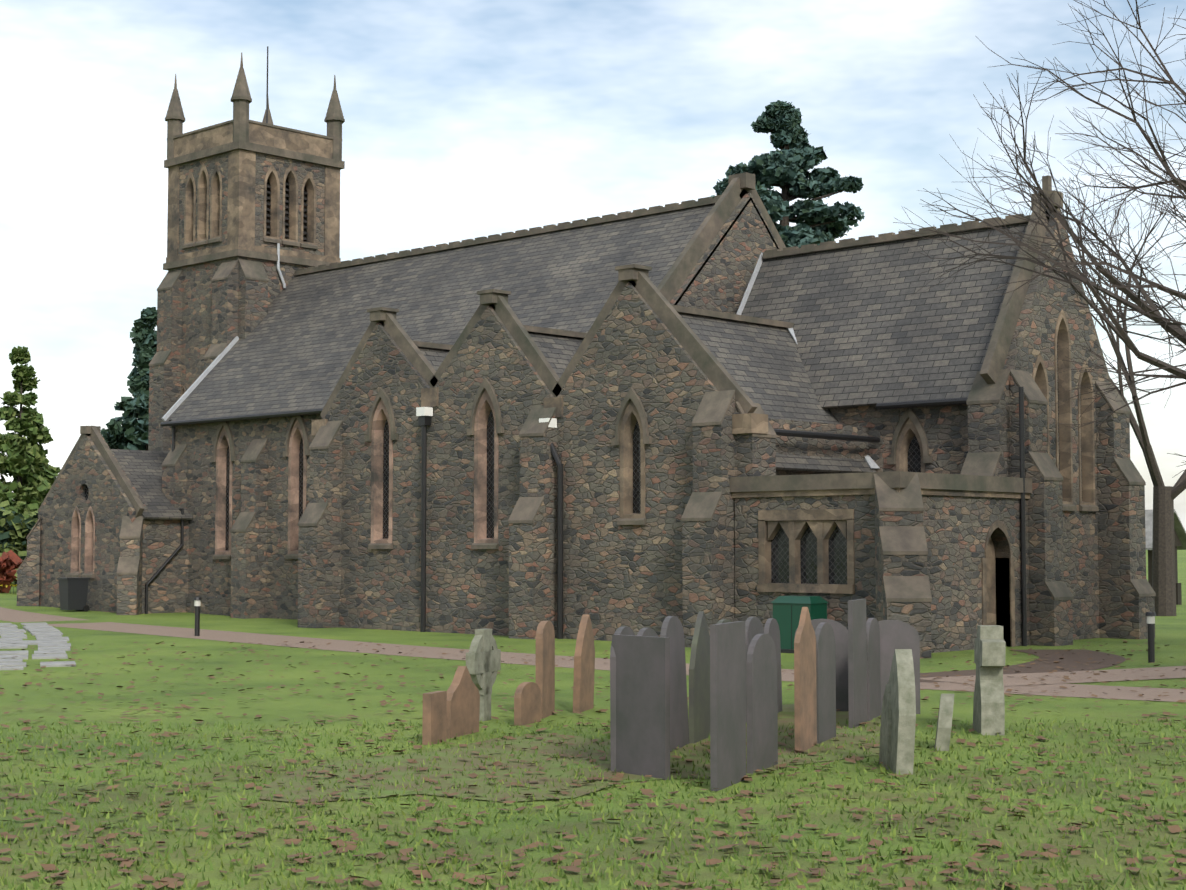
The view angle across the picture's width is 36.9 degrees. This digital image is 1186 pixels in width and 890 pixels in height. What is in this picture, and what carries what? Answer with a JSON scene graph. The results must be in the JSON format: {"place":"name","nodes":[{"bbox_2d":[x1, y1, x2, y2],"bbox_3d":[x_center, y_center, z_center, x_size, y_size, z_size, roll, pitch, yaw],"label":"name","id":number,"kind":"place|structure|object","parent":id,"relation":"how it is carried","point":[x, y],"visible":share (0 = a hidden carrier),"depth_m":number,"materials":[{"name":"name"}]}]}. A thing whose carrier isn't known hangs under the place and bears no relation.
{"place":"outdoors","nodes":[
{"label":"outdoors","id":0,"kind":"place"},
{"bbox_2d":[0,550,1185,889],"bbox_3d":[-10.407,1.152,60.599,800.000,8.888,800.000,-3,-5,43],"label":"ground","id":1,"kind":"structure","parent":0,"point":[300,708],"depth_m":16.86,"materials":[{"name":"green plant"}]},
{"bbox_2d":[0,550,22,593],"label":"shrubs","id":2,"kind":"object","parent":1,"relation":"on","point":[10,561],"visible":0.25,"depth_m":67.08,"materials":[{"name":"red plant"}]},
{"bbox_2d":[0,506,37,585],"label":"hedge","id":3,"kind":"object","parent":1,"relation":"on","point":[15,528],"visible":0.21,"depth_m":73.43,"materials":[{"name":"green plant"}]},
{"bbox_2d":[0,346,60,518],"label":"gold conifer","id":4,"kind":"object","parent":1,"relation":"on","point":[24,461],"visible":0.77,"depth_m":98.47,"materials":[{"name":"green plant"}]},
{"bbox_2d":[0,622,75,669],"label":"flag path","id":5,"kind":"structure","parent":1,"relation":"on","point":[51,642],"depth_m":37.93,"materials":[{"name":"grey stone"}]},
{"bbox_2d":[38,434,148,613],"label":"gable wall","id":6,"kind":"structure","parent":1,"relation":"on","point":[108,502],"depth_m":56.70,"materials":[{"name":"grey stone"}]},
{"bbox_2d":[101,307,156,450],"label":"dark fir","id":7,"kind":"object","parent":1,"relation":"on","point":[131,432],"visible":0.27,"depth_m":81.34,"materials":[{"name":"green plant"}]},
{"bbox_2d":[148,511,188,613],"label":"wall","id":8,"kind":"structure","parent":1,"relation":"on","point":[168,589],"depth_m":55.77,"materials":[{"name":"grey stone"}]},
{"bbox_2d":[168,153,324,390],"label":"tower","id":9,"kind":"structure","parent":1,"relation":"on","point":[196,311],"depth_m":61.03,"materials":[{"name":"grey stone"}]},
{"bbox_2d":[171,414,322,600],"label":"wall","id":10,"kind":"structure","parent":1,"relation":"on","point":[209,576],"depth_m":54.78,"materials":[{"name":"grey stone"}]},
{"bbox_2d":[324,323,430,607],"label":"gable","id":11,"kind":"structure","parent":1,"relation":"on","point":[381,577],"depth_m":46.26,"materials":[{"name":"grey stone"}]},
{"bbox_2d":[430,306,553,610],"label":"gable","id":12,"kind":"structure","parent":1,"relation":"on","point":[463,575],"depth_m":43.90,"materials":[{"name":"grey stone"}]},
{"bbox_2d":[422,614,594,744],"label":"gravestones","id":13,"kind":"object","parent":1,"relation":"on","point":[461,706],"visible":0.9,"depth_m":21.78,"materials":[{"name":"brown stone"}]},
{"bbox_2d":[259,704,880,802],"bbox_3d":[0.816,3.226,19.159,4.453,0.003,11.023,-3,-5,43],"label":"soil patch","id":14,"kind":"object","parent":1,"relation":"on","point":[786,714],"visible":0.44,"depth_m":17.10,"materials":[{"name":"green plant"}]},
{"bbox_2d":[0,640,1185,889],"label":"leaf litter","id":15,"kind":"object","parent":1,"relation":"on","point":[560,856],"visible":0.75,"depth_m":14.33,"materials":[{"name":"plant"}]},
{"bbox_2d":[0,607,1185,701],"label":"paths","id":16,"kind":"structure","parent":1,"relation":"on","point":[1035,672],"depth_m":32.50,"materials":[{"name":"stone"}]},
{"bbox_2d":[57,577,1155,662],"bbox_3d":[-7.689,4.108,43.816,41.395,1.270,9.100,-3,-5,43],"label":"site furniture","id":17,"kind":"object","parent":1,"relation":"on","point":[73,591],"visible":0.67,"depth_m":35.88,"materials":[{"name":"green metal"}]},
{"bbox_2d":[557,283,735,616],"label":"gable","id":18,"kind":"structure","parent":1,"relation":"on","point":[610,566],"depth_m":40.38,"materials":[{"name":"grey stone"}]},
{"bbox_2d":[68,163,1098,646],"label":"window trim","id":19,"kind":"structure","parent":18,"relation":"attached to","point":[806,551],"depth_m":41.81,"materials":[{"name":"brown sandstone"}]},
{"bbox_2d":[16,46,1155,657],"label":"stone trim","id":20,"kind":"structure","parent":18,"relation":"attached to","point":[736,434],"depth_m":41.83,"materials":[{"name":"brown stone"}]},
{"bbox_2d":[670,193,780,313],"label":"gable wall","id":21,"kind":"structure","parent":1,"relation":"on","point":[720,281],"depth_m":46.79,"materials":[{"name":"grey stone"}]},
{"bbox_2d":[111,197,1028,519],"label":"roofs","id":22,"kind":"structure","parent":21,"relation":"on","point":[871,325],"depth_m":46.49,"materials":[{"name":"stone"}]},
{"bbox_2d":[610,599,919,790],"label":"gravestones","id":23,"kind":"object","parent":1,"relation":"on","point":[735,683],"visible":0.9,"depth_m":17.42,"materials":[{"name":"grey stone"}]},
{"bbox_2d":[710,100,864,247],"bbox_3d":[7.362,-3.188,63.736,10.258,18.312,12.918,-3,-5,43],"label":"pine","id":24,"kind":"object","parent":1,"relation":"on","point":[791,162],"visible":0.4,"depth_m":63.63,"materials":[{"name":"green plant"}]},
{"bbox_2d":[735,494,875,626],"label":"wall","id":25,"kind":"structure","parent":1,"relation":"on","point":[750,601],"depth_m":36.86,"materials":[{"name":"grey stone"}]},
{"bbox_2d":[768,418,867,475],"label":"wall","id":26,"kind":"structure","parent":1,"relation":"on","point":[801,446],"depth_m":40.31,"materials":[{"name":"grey stone"}]},
{"bbox_2d":[828,404,967,474],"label":"wall","id":27,"kind":"structure","parent":1,"relation":"on","point":[945,427],"depth_m":40.60,"materials":[{"name":"grey stone"}]},
{"bbox_2d":[879,625,1005,774],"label":"gravestones","id":28,"kind":"object","parent":1,"relation":"on","point":[897,732],"visible":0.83,"depth_m":18.64,"materials":[{"name":"grey stone"}]},
{"bbox_2d":[922,495,1029,652],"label":"wall","id":29,"kind":"structure","parent":1,"relation":"on","point":[956,528],"depth_m":36.82,"materials":[{"name":"grey stone"}]},
{"bbox_2d":[893,0,1185,407],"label":"bare tree","id":30,"kind":"object","parent":1,"relation":"on","point":[1149,311],"visible":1,"depth_m":27.93,"materials":[{"name":"brown plant"}]},
{"bbox_2d":[1003,212,1109,639],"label":"gable wall","id":31,"kind":"structure","parent":1,"relation":"on","point":[1033,336],"depth_m":41.09,"materials":[{"name":"grey stone"}]},
{"bbox_2d":[1017,158,1185,615],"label":"bare tree","id":32,"kind":"object","parent":1,"relation":"on","point":[1163,566],"visible":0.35,"depth_m":54.94,"materials":[{"name":"brown plant"}]},
{"bbox_2d":[1039,45,1185,446],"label":"bare tree","id":33,"kind":"object","parent":1,"relation":"on","point":[1135,188],"visible":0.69,"depth_m":33.53,"materials":[{"name":"brown plant"}]},
{"bbox_2d":[1145,509,1185,604],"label":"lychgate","id":34,"kind":"object","parent":1,"relation":"on","point":[1180,536],"visible":0.17,"depth_m":65.43,"materials":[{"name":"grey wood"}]},
{"bbox_2d":[1166,299,1185,486],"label":"bare tree","id":35,"kind":"object","parent":1,"relation":"on","point":[1180,368],"visible":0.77,"depth_m":28.74,"materials":[{"name":"brown plant"}]},
{"bbox_2d":[0,0,1185,530],"label":"sky","id":36,"kind":"structure","parent":0,"point":[465,119],"materials":[{"name":"white"}]}
]}

